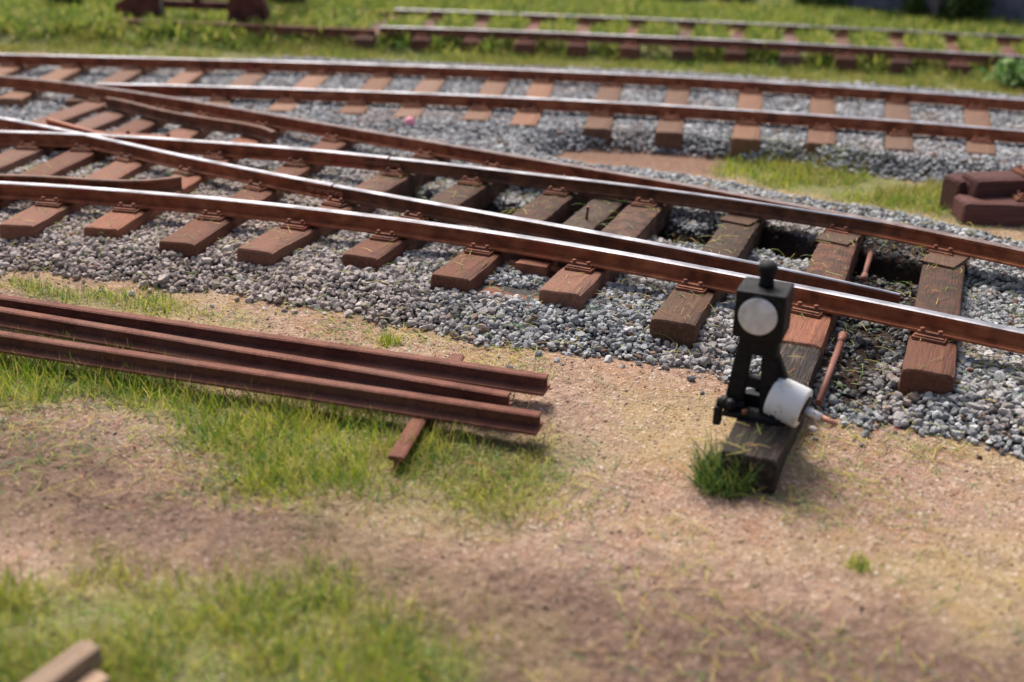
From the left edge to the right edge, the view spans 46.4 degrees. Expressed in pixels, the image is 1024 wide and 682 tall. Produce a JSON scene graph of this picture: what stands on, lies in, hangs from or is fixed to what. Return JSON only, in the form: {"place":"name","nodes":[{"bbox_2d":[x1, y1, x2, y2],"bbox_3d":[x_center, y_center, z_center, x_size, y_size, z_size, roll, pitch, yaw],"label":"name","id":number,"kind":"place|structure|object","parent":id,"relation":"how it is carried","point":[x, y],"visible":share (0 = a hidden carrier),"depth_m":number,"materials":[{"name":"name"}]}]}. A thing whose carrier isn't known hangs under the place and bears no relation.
{"place":"outdoors","nodes":[
{"label":"outdoors","id":0,"kind":"place"},
{"bbox_2d":[0,0,1023,681],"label":"ground","id":1,"kind":"structure","parent":0,"point":[204,528],"depth_m":4.66,"materials":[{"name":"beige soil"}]},
{"bbox_2d":[0,61,38,75],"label":"sleeper","id":2,"kind":"object","parent":1,"relation":"on","point":[10,69],"visible":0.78,"depth_m":12.61,"materials":[{"name":"brown wood"}]},
{"bbox_2d":[0,75,1023,268],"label":"rail","id":3,"kind":"object","parent":2,"relation":"on","point":[994,252],"visible":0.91,"depth_m":9.21,"materials":[{"name":"brown metal"}]},
{"bbox_2d":[0,95,110,151],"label":"sleeper","id":4,"kind":"object","parent":1,"relation":"on","point":[92,104],"visible":0.37,"depth_m":10.67,"materials":[{"name":"brown wood"}]},
{"bbox_2d":[49,0,81,5],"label":"shrub","id":5,"kind":"object","parent":1,"relation":"on","point":[70,1],"visible":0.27,"depth_m":16.98,"materials":[{"name":"green plant"}]},
{"bbox_2d":[0,99,134,173],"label":"sleeper","id":6,"kind":"object","parent":1,"relation":"on","point":[22,155],"visible":0.27,"depth_m":9.38,"materials":[{"name":"brown wood"}]},
{"bbox_2d":[0,174,182,192],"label":"guard rail","id":7,"kind":"object","parent":6,"relation":"on","point":[170,184],"visible":0.67,"depth_m":8.17,"materials":[{"name":"brown metal"}]},
{"bbox_2d":[43,124,192,138],"bbox_3d":[-3.365,-1.667,9.693,1.500,0.044,0.340,5,23,9],"label":"crossing plate","id":8,"kind":"object","parent":6,"relation":"on","point":[167,135],"visible":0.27,"depth_m":9.75,"materials":[{"name":"brown metal"}]},
{"bbox_2d":[46,118,117,139],"bbox_3d":[-3.458,-1.668,9.603,0.966,0.097,0.070,19,28,36],"label":"wing rail","id":9,"kind":"object","parent":8,"relation":"on","point":[57,123],"visible":0.46,"depth_m":9.66,"materials":[{"name":"brown metal"}]},
{"bbox_2d":[105,97,277,143],"bbox_3d":[-2.760,-1.891,10.184,2.122,0.098,0.143,16,26,31],"label":"guard rail","id":10,"kind":"object","parent":6,"relation":"on","point":[206,123],"visible":1,"depth_m":10.10,"materials":[{"name":"brown metal"}]},
{"bbox_2d":[0,104,184,209],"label":"sleeper","id":11,"kind":"object","parent":1,"relation":"on","point":[77,156],"visible":0.34,"depth_m":9.21,"materials":[{"name":"brown wood"}]},
{"bbox_2d":[0,117,343,198],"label":"rail","id":12,"kind":"object","parent":11,"relation":"on","point":[272,180],"visible":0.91,"depth_m":8.72,"materials":[{"name":"brown metal"}]},
{"bbox_2d":[0,181,1023,354],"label":"rail","id":13,"kind":"object","parent":11,"relation":"on","point":[976,332],"visible":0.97,"depth_m":7.12,"materials":[{"name":"brown metal"}]},
{"bbox_2d":[78,670,109,681],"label":"wooden beam","id":14,"kind":"structure","parent":1,"relation":"on","point":[95,676],"depth_m":3.67,"materials":[{"name":"beige wood"}]},
{"bbox_2d":[23,640,102,681],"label":"wooden beam","id":15,"kind":"structure","parent":14,"relation":"on","point":[72,664],"depth_m":3.66,"materials":[{"name":"beige wood"}]},
{"bbox_2d":[0,267,219,318],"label":"grass","id":16,"kind":"structure","parent":1,"relation":"on","point":[107,295],"depth_m":6.89,"materials":[{"name":"green plant"}]},
{"bbox_2d":[0,111,225,242],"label":"sleeper","id":17,"kind":"object","parent":1,"relation":"on","point":[125,166],"visible":0.39,"depth_m":7.91,"materials":[{"name":"brown wood"}]},
{"bbox_2d":[0,130,400,171],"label":"rail","id":18,"kind":"object","parent":17,"relation":"on","point":[373,162],"visible":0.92,"depth_m":9.20,"materials":[{"name":"brown metal"}]},
{"bbox_2d":[84,121,288,239],"bbox_3d":[-2.306,-1.302,9.094,0.254,0.214,3.456,5,23,8],"label":"sleeper","id":19,"kind":"object","parent":1,"relation":"on","point":[127,223],"visible":0.43,"depth_m":7.83,"materials":[{"name":"brown wood"}]},
{"bbox_2d":[114,0,329,23],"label":"buffer stop","id":20,"kind":"object","parent":1,"relation":"on","point":[242,11],"visible":0.52,"depth_m":15.84,"materials":[{"name":"metal"}]},
{"bbox_2d":[0,328,485,504],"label":"grass","id":21,"kind":"structure","parent":1,"relation":"on","point":[60,366],"depth_m":5.41,"materials":[{"name":"green plant"}]},
{"bbox_2d":[159,133,358,258],"bbox_3d":[-1.699,-1.165,8.796,0.253,0.214,3.332,6,23,10],"label":"sleeper","id":22,"kind":"object","parent":1,"relation":"on","point":[187,245],"visible":0.49,"depth_m":7.73,"materials":[{"name":"brown wood"}]},
{"bbox_2d":[0,324,541,681],"bbox_3d":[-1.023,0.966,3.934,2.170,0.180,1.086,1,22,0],"label":"grass","id":23,"kind":"structure","parent":1,"relation":"on","point":[203,615],"depth_m":3.98,"materials":[{"name":"green plant"}]},
{"bbox_2d":[237,149,452,266],"bbox_3d":[-1.024,-1.031,8.513,0.262,0.214,3.048,9,24,18],"label":"sleeper","id":24,"kind":"object","parent":1,"relation":"on","point":[268,251],"visible":0.52,"depth_m":7.61,"materials":[{"name":"brown wood"}]},
{"bbox_2d":[353,15,398,50],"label":"sleeper","id":25,"kind":"object","parent":1,"relation":"on","point":[361,39],"visible":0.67,"depth_m":15.14,"materials":[{"name":"brown wood"}]},
{"bbox_2d":[126,19,375,37],"bbox_3d":[-3.370,-4.026,15.395,3.272,0.106,0.112,4,22,5],"label":"rail","id":26,"kind":"object","parent":25,"relation":"on","point":[312,31],"visible":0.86,"depth_m":15.32,"materials":[{"name":"brown metal"}]},
{"bbox_2d":[270,7,389,18],"bbox_3d":[-3.388,-4.712,17.062,3.336,0.105,0.112,4,23,6],"label":"rail","id":27,"kind":"object","parent":25,"relation":"on","point":[386,13],"visible":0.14,"depth_m":16.89,"materials":[{"name":"brown metal"}]},
{"bbox_2d":[370,330,402,347],"bbox_3d":[-0.654,-0.017,6.364,0.191,0.085,0.185,-11,26,-29],"label":"grass tuft","id":28,"kind":"object","parent":1,"relation":"on","point":[388,340],"visible":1,"depth_m":6.36,"materials":[{"name":"green plant"}]},
{"bbox_2d":[5,0,794,9],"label":"grass","id":29,"kind":"structure","parent":1,"relation":"on","point":[771,2],"depth_m":20.64,"materials":[{"name":"green plant"}]},
{"bbox_2d":[169,392,670,567],"bbox_3d":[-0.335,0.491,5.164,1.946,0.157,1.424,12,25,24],"label":"grass","id":30,"kind":"structure","parent":1,"relation":"on","point":[479,475],"depth_m":5.02,"materials":[{"name":"green plant"}]},
{"bbox_2d":[387,353,464,473],"bbox_3d":[-0.383,0.321,5.557,0.120,0.102,1.129,5,23,10],"label":"support rail","id":31,"kind":"object","parent":1,"relation":"on","point":[400,449],"visible":0.43,"depth_m":5.19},
{"bbox_2d":[0,307,512,406],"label":"spare rail","id":32,"kind":"object","parent":31,"relation":"on","point":[140,340],"visible":0.93,"depth_m":5.85,"materials":[{"name":"brown metal"}]},
{"bbox_2d":[0,330,542,435],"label":"spare rail","id":33,"kind":"object","parent":31,"relation":"on","point":[492,416],"visible":1,"depth_m":5.55,"materials":[{"name":"brown metal"}]},
{"bbox_2d":[0,294,549,395],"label":"spare rail","id":34,"kind":"object","parent":31,"relation":"on","point":[505,379],"visible":0.88,"depth_m":5.93,"materials":[{"name":"brown metal"}]},
{"bbox_2d":[411,15,442,50],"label":"sleeper","id":35,"kind":"object","parent":1,"relation":"on","point":[418,41],"visible":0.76,"depth_m":15.17,"materials":[{"name":"brown wood"}]},
{"bbox_2d":[463,17,489,52],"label":"sleeper","id":36,"kind":"object","parent":1,"relation":"on","point":[474,41],"visible":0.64,"depth_m":15.15,"materials":[{"name":"brown wood"}]},
{"bbox_2d":[0,5,1023,95],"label":"grass","id":37,"kind":"structure","parent":1,"relation":"on","point":[656,66],"depth_m":14.75,"materials":[{"name":"green plant"}]},
{"bbox_2d":[0,0,1023,74],"bbox_3d":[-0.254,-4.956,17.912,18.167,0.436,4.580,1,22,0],"label":"grass","id":38,"kind":"structure","parent":1,"relation":"on","point":[593,7],"depth_m":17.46,"materials":[{"name":"green plant"}]},
{"bbox_2d":[0,173,1023,459],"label":"ballast","id":39,"kind":"structure","parent":1,"relation":"on","point":[76,255],"depth_m":6.86,"materials":[{"name":"grey gravel"}]},
{"bbox_2d":[342,161,508,271],"bbox_3d":[-0.442,-0.943,8.335,0.253,0.214,2.768,9,24,18],"label":"sleeper","id":40,"kind":"object","parent":39,"relation":"in","point":[482,197],"visible":0.42,"depth_m":7.67,"materials":[{"name":"brown wood"}]},
{"bbox_2d":[477,286,538,300],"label":"ground","id":41,"kind":"structure","parent":39,"relation":"on","point":[491,289],"depth_m":6.86,"materials":[{"name":"brown soil"}]},
{"bbox_2d":[431,174,593,293],"bbox_3d":[0.125,-0.799,8.021,0.269,0.214,2.754,9,24,18],"label":"sleeper","id":42,"kind":"object","parent":39,"relation":"in","point":[474,273],"visible":0.41,"depth_m":7.18,"materials":[{"name":"brown wood"}]},
{"bbox_2d":[389,157,905,236],"bbox_3d":[0.841,-1.014,8.270,3.773,0.101,0.170,11,24,21],"label":"rail","id":43,"kind":"object","parent":42,"relation":"on","point":[658,195],"visible":1,"depth_m":8.28,"materials":[{"name":"brown metal"}]},
{"bbox_2d":[508,256,561,276],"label":"sleeper","id":44,"kind":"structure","parent":39,"relation":"on","point":[524,265],"depth_m":7.07,"materials":[{"name":"brown wood"}]},
{"bbox_2d":[557,195,629,267],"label":"sleeper","id":45,"kind":"object","parent":39,"relation":"in","point":[618,206],"visible":0.27,"depth_m":8.07,"materials":[{"name":"brown wood"}]},
{"bbox_2d":[585,206,589,219],"bbox_3d":[0.498,-0.836,7.888,0.027,0.103,0.026,10,24,21],"label":"nail","id":46,"kind":"object","parent":45,"relation":"on","point":[587,212],"visible":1,"depth_m":7.88,"materials":[{"name":"brown metal"}]},
{"bbox_2d":[0,53,1023,204],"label":"ballast","id":47,"kind":"structure","parent":1,"relation":"on","point":[435,122],"depth_m":10.63,"materials":[{"name":"grey gravel"}]},
{"bbox_2d":[0,63,96,107],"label":"sleeper","id":48,"kind":"object","parent":47,"relation":"on","point":[66,72],"visible":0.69,"depth_m":12.04,"materials":[{"name":"brown wood"}]},
{"bbox_2d":[65,64,157,107],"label":"sleeper","id":49,"kind":"object","parent":47,"relation":"on","point":[127,74],"visible":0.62,"depth_m":12.28,"materials":[{"name":"brown wood"}]},
{"bbox_2d":[154,66,214,93],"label":"sleeper","id":50,"kind":"object","parent":47,"relation":"on","point":[189,75],"visible":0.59,"depth_m":12.41,"materials":[{"name":"brown wood"}]},
{"bbox_2d":[206,67,270,105],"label":"sleeper","id":51,"kind":"object","parent":47,"relation":"on","point":[250,77],"visible":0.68,"depth_m":12.18,"materials":[{"name":"brown wood"}]},
{"bbox_2d":[266,69,331,112],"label":"sleeper","id":52,"kind":"object","parent":47,"relation":"in","point":[313,79],"visible":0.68,"depth_m":12.00,"materials":[{"name":"brown wood"}]},
{"bbox_2d":[337,71,394,115],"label":"sleeper","id":53,"kind":"object","parent":47,"relation":"on","point":[377,81],"visible":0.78,"depth_m":11.95,"materials":[{"name":"brown wood"}]},
{"bbox_2d":[405,117,414,125],"bbox_3d":[-0.908,-1.879,10.626,0.086,0.218,0.086,1,22,0],"label":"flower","id":54,"kind":"object","parent":47,"relation":"on","point":[409,120],"visible":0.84,"depth_m":10.57,"materials":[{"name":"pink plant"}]},
{"bbox_2d":[393,73,447,119],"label":"sleeper","id":55,"kind":"object","parent":47,"relation":"on","point":[429,83],"visible":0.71,"depth_m":11.90,"materials":[{"name":"brown wood"}]},
{"bbox_2d":[463,75,510,122],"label":"sleeper","id":56,"kind":"object","parent":47,"relation":"in","point":[493,85],"visible":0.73,"depth_m":11.85,"materials":[{"name":"brown wood"}]},
{"bbox_2d":[0,53,1023,110],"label":"rail","id":57,"kind":"object","parent":56,"relation":"on","point":[1015,104],"visible":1,"depth_m":12.53,"materials":[{"name":"brown metal"}]},
{"bbox_2d":[583,80,623,143],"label":"sleeper","id":58,"kind":"object","parent":47,"relation":"in","point":[598,124],"visible":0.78,"depth_m":10.95,"materials":[{"name":"brown wood"}]},
{"bbox_2d":[884,97,913,152],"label":"sleeper","id":59,"kind":"object","parent":47,"relation":"in","point":[894,139],"visible":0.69,"depth_m":10.52,"materials":[{"name":"brown wood"}]},
{"bbox_2d":[963,103,996,155],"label":"sleeper","id":60,"kind":"object","parent":47,"relation":"in","point":[975,115],"visible":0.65,"depth_m":11.01,"materials":[{"name":"brown wood"}]},
{"bbox_2d":[0,152,1023,681],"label":"plant fibres","id":61,"kind":"object","parent":1,"relation":"on","point":[542,368],"visible":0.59,"depth_m":5.16,"materials":[{"name":"beige plant"}]},
{"bbox_2d":[515,19,544,54],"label":"sleeper","id":62,"kind":"object","parent":1,"relation":"on","point":[524,45],"visible":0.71,"depth_m":15.10,"materials":[{"name":"brown wood"}]},
{"bbox_2d":[510,77,555,127],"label":"sleeper","id":63,"kind":"object","parent":1,"relation":"on","point":[531,117],"visible":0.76,"depth_m":11.09,"materials":[{"name":"brown wood"}]},
{"bbox_2d":[566,21,594,56],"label":"sleeper","id":64,"kind":"object","parent":1,"relation":"on","point":[577,48],"visible":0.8,"depth_m":15.04,"materials":[{"name":"brown wood"}]},
{"bbox_2d":[539,197,674,310],"bbox_3d":[0.714,-0.678,7.761,0.272,0.214,2.606,9,24,18],"label":"sleeper","id":65,"kind":"object","parent":1,"relation":"on","point":[643,224],"visible":0.39,"depth_m":6.96,"materials":[{"name":"brown wood"}]},
{"bbox_2d":[332,184,900,303],"bbox_3d":[0.450,-0.624,7.298,3.809,0.100,0.126,14,25,27],"label":"rail","id":66,"kind":"object","parent":65,"relation":"on","point":[474,217],"visible":0.8,"depth_m":7.30,"materials":[{"name":"brown metal"}]},
{"bbox_2d":[619,23,641,59],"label":"sleeper","id":67,"kind":"object","parent":1,"relation":"on","point":[630,50],"visible":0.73,"depth_m":14.96,"materials":[{"name":"brown wood"}]},
{"bbox_2d":[654,84,690,149],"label":"sleeper","id":68,"kind":"object","parent":1,"relation":"on","point":[669,132],"visible":0.71,"depth_m":10.74,"materials":[{"name":"brown wood"}]},
{"bbox_2d":[671,25,692,61],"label":"sleeper","id":69,"kind":"object","parent":1,"relation":"on","point":[682,52],"visible":0.71,"depth_m":14.88,"materials":[{"name":"brown wood"}]},
{"bbox_2d":[650,0,713,3],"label":"shrub","id":70,"kind":"object","parent":1,"relation":"on","point":[684,1],"visible":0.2,"depth_m":19.23,"materials":[{"name":"green plant"}]},
{"bbox_2d":[379,26,1023,63],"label":"rail","id":71,"kind":"object","parent":1,"relation":"on","point":[730,43],"visible":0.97,"depth_m":14.93,"materials":[{"name":"brown metal"}]},
{"bbox_2d":[649,213,767,348],"bbox_3d":[1.294,-0.515,7.402,0.277,0.214,2.633,9,24,18],"label":"sleeper","id":72,"kind":"object","parent":1,"relation":"on","point":[678,329],"visible":0.53,"depth_m":6.62,"materials":[{"name":"brown wood"}]},
{"bbox_2d":[394,9,1023,44],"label":"rail","id":73,"kind":"object","parent":1,"relation":"on","point":[743,25],"visible":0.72,"depth_m":16.50,"materials":[{"name":"brown metal"}]},
{"bbox_2d":[667,421,784,500],"bbox_3d":[0.879,0.513,4.979,0.471,0.298,0.458,12,25,24],"label":"grass tuft","id":74,"kind":"object","parent":1,"relation":"on","point":[704,468],"visible":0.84,"depth_m":4.95,"materials":[{"name":"green plant"}]},
{"bbox_2d":[725,28,745,64],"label":"sleeper","id":75,"kind":"object","parent":1,"relation":"on","point":[733,54],"visible":0.75,"depth_m":14.79,"materials":[{"name":"brown wood"}]},
{"bbox_2d":[715,0,758,6],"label":"shrub","id":76,"kind":"object","parent":1,"relation":"on","point":[743,1],"visible":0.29,"depth_m":19.70,"materials":[{"name":"green plant"}]},
{"bbox_2d":[730,88,762,154],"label":"sleeper","id":77,"kind":"object","parent":1,"relation":"on","point":[746,136],"visible":0.68,"depth_m":10.65,"materials":[{"name":"brown wood"}]},
{"bbox_2d":[719,343,822,495],"bbox_3d":[1.213,0.327,5.519,0.242,0.203,1.348,10,24,19],"label":"signal timber","id":78,"kind":"object","parent":1,"relation":"on","point":[805,365],"visible":0.54,"depth_m":5.05,"materials":[{"name":"brown wood"}]},
{"bbox_2d":[712,260,793,425],"bbox_3d":[1.080,0.023,5.135,0.353,0.760,0.210,10,24,20],"label":"switch lantern","id":79,"kind":"object","parent":78,"relation":"on","point":[762,313],"visible":0.88,"depth_m":5.09,"materials":[{"name":"black paint"}]},
{"bbox_2d":[755,378,837,426],"bbox_3d":[1.229,0.269,5.166,0.372,0.207,0.202,10,24,20],"label":"lever weight","id":80,"kind":"object","parent":79,"relation":"attached to","point":[788,401],"visible":0.94,"depth_m":5.11,"materials":[{"name":"white paint"}]},
{"bbox_2d":[779,30,799,67],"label":"sleeper","id":81,"kind":"object","parent":1,"relation":"on","point":[786,56],"visible":0.73,"depth_m":14.69,"materials":[{"name":"brown wood"}]},
{"bbox_2d":[808,425,816,431],"bbox_3d":[1.380,0.404,5.491,0.052,0.027,0.034,-8,24,-21],"label":"stone chip","id":82,"kind":"object","parent":1,"relation":"on","point":[811,428],"visible":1,"depth_m":5.48,"materials":[{"name":"grey stone"}]},
{"bbox_2d":[806,92,835,155],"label":"sleeper","id":83,"kind":"object","parent":1,"relation":"on","point":[818,134],"visible":0.66,"depth_m":10.64,"materials":[{"name":"brown wood"}]},
{"bbox_2d":[789,0,852,10],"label":"shrub","id":84,"kind":"object","parent":1,"relation":"on","point":[827,3],"visible":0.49,"depth_m":18.53,"materials":[{"name":"green plant"}]},
{"bbox_2d":[782,224,863,358],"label":"sleeper","id":85,"kind":"object","parent":1,"relation":"on","point":[816,323],"visible":0.48,"depth_m":7.04,"materials":[{"name":"brown wood"}]},
{"bbox_2d":[815,331,847,405],"bbox_3d":[1.581,0.123,5.930,0.052,0.112,0.764,10,24,21],"label":"point rod","id":86,"kind":"object","parent":1,"relation":"on","point":[842,337],"visible":1,"depth_m":5.89,"materials":[{"name":"brown metal"}]},
{"bbox_2d":[832,33,855,70],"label":"sleeper","id":87,"kind":"object","parent":1,"relation":"on","point":[846,60],"visible":0.72,"depth_m":14.56,"materials":[{"name":"brown wood"}]},
{"bbox_2d":[843,548,878,572],"bbox_3d":[1.289,0.818,4.447,0.138,0.076,0.165,-11,26,-28],"label":"grass tuft","id":88,"kind":"object","parent":1,"relation":"on","point":[863,565],"visible":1,"depth_m":4.45,"materials":[{"name":"green plant"}]},
{"bbox_2d":[859,248,873,281],"bbox_3d":[2.214,-0.475,7.431,0.052,0.052,0.612,9,24,19],"label":"point rod","id":89,"kind":"object","parent":1,"relation":"on","point":[863,277],"visible":1,"depth_m":7.35,"materials":[{"name":"brown metal"}]},
{"bbox_2d":[864,7,885,13],"bbox_3d":[5.525,-4.903,18.293,0.639,0.406,0.498,9,24,19],"label":"shrub","id":90,"kind":"object","parent":1,"relation":"on","point":[874,9],"visible":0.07,"depth_m":18.25,"materials":[{"name":"green plant"}]},
{"bbox_2d":[842,0,928,13],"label":"wall panel","id":91,"kind":"structure","parent":1,"relation":"on","point":[889,4],"depth_m":18.52,"materials":[{"name":"grey stone"}]},
{"bbox_2d":[887,35,911,73],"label":"sleeper","id":92,"kind":"object","parent":1,"relation":"on","point":[898,64],"visible":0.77,"depth_m":14.43,"materials":[{"name":"brown wood"}]},
{"bbox_2d":[894,0,930,18],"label":"shrub","id":93,"kind":"object","parent":1,"relation":"on","point":[914,7],"visible":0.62,"depth_m":17.78,"materials":[{"name":"green plant"}]},
{"bbox_2d":[898,244,970,395],"bbox_3d":[2.416,-0.228,6.774,0.291,0.214,2.431,9,24,19],"label":"sleeper","id":94,"kind":"object","parent":1,"relation":"on","point":[926,351],"visible":0.62,"depth_m":6.07,"materials":[{"name":"brown wood"}]},
{"bbox_2d":[928,0,941,17],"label":"wall post","id":95,"kind":"object","parent":1,"relation":"on","point":[934,6],"depth_m":18.06,"materials":[{"name":"concrete"}]},
{"bbox_2d":[939,173,967,213],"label":"old sleeper","id":96,"kind":"object","parent":1,"relation":"on","point":[953,185],"visible":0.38,"depth_m":8.92,"materials":[{"name":"brown wood"}]},
{"bbox_2d":[962,164,1023,197],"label":"old sleeper","id":97,"kind":"object","parent":96,"relation":"on","point":[981,184],"visible":0.97,"depth_m":8.76,"materials":[{"name":"brown wood"}]},
{"bbox_2d":[944,38,969,74],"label":"sleeper","id":98,"kind":"object","parent":1,"relation":"on","point":[957,65],"visible":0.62,"depth_m":14.30,"materials":[{"name":"brown wood"}]},
{"bbox_2d":[936,0,995,22],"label":"shrub","id":99,"kind":"object","parent":1,"relation":"on","point":[956,7],"visible":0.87,"depth_m":17.51,"materials":[{"name":"green plant"}]},
{"bbox_2d":[939,0,1023,26],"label":"wall panel","id":100,"kind":"structure","parent":1,"relation":"on","point":[1012,9],"depth_m":17.62,"materials":[{"name":"grey stone"}]},
{"bbox_2d":[951,190,1023,226],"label":"old sleeper","id":101,"kind":"object","parent":1,"relation":"on","point":[995,211],"visible":1,"depth_m":8.65,"materials":[{"name":"brown wood"}]},
{"bbox_2d":[977,56,1023,89],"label":"leafy plant","id":102,"kind":"object","parent":1,"relation":"on","point":[1007,71],"visible":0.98,"depth_m":13.75,"materials":[{"name":"green plant"}]},
{"bbox_2d":[995,41,1023,65],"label":"sleeper","id":103,"kind":"object","parent":1,"relation":"on","point":[1006,48],"visible":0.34,"depth_m":15.49,"materials":[{"name":"brown wood"}]},
{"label":"sleeper","id":104,"kind":"object","parent":1,"relation":"on","visible":0},
{"bbox_2d":[96,83,1023,143],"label":"rail","id":105,"kind":"object","parent":104,"relation":"on","point":[700,112],"visible":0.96,"depth_m":11.06,"materials":[{"name":"brown metal"}]},
{"bbox_2d":[710,133,951,216],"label":"grass","id":106,"kind":"structure","parent":0,"point":[804,181],"depth_m":9.68,"materials":[{"name":"green plant"}]}
]}

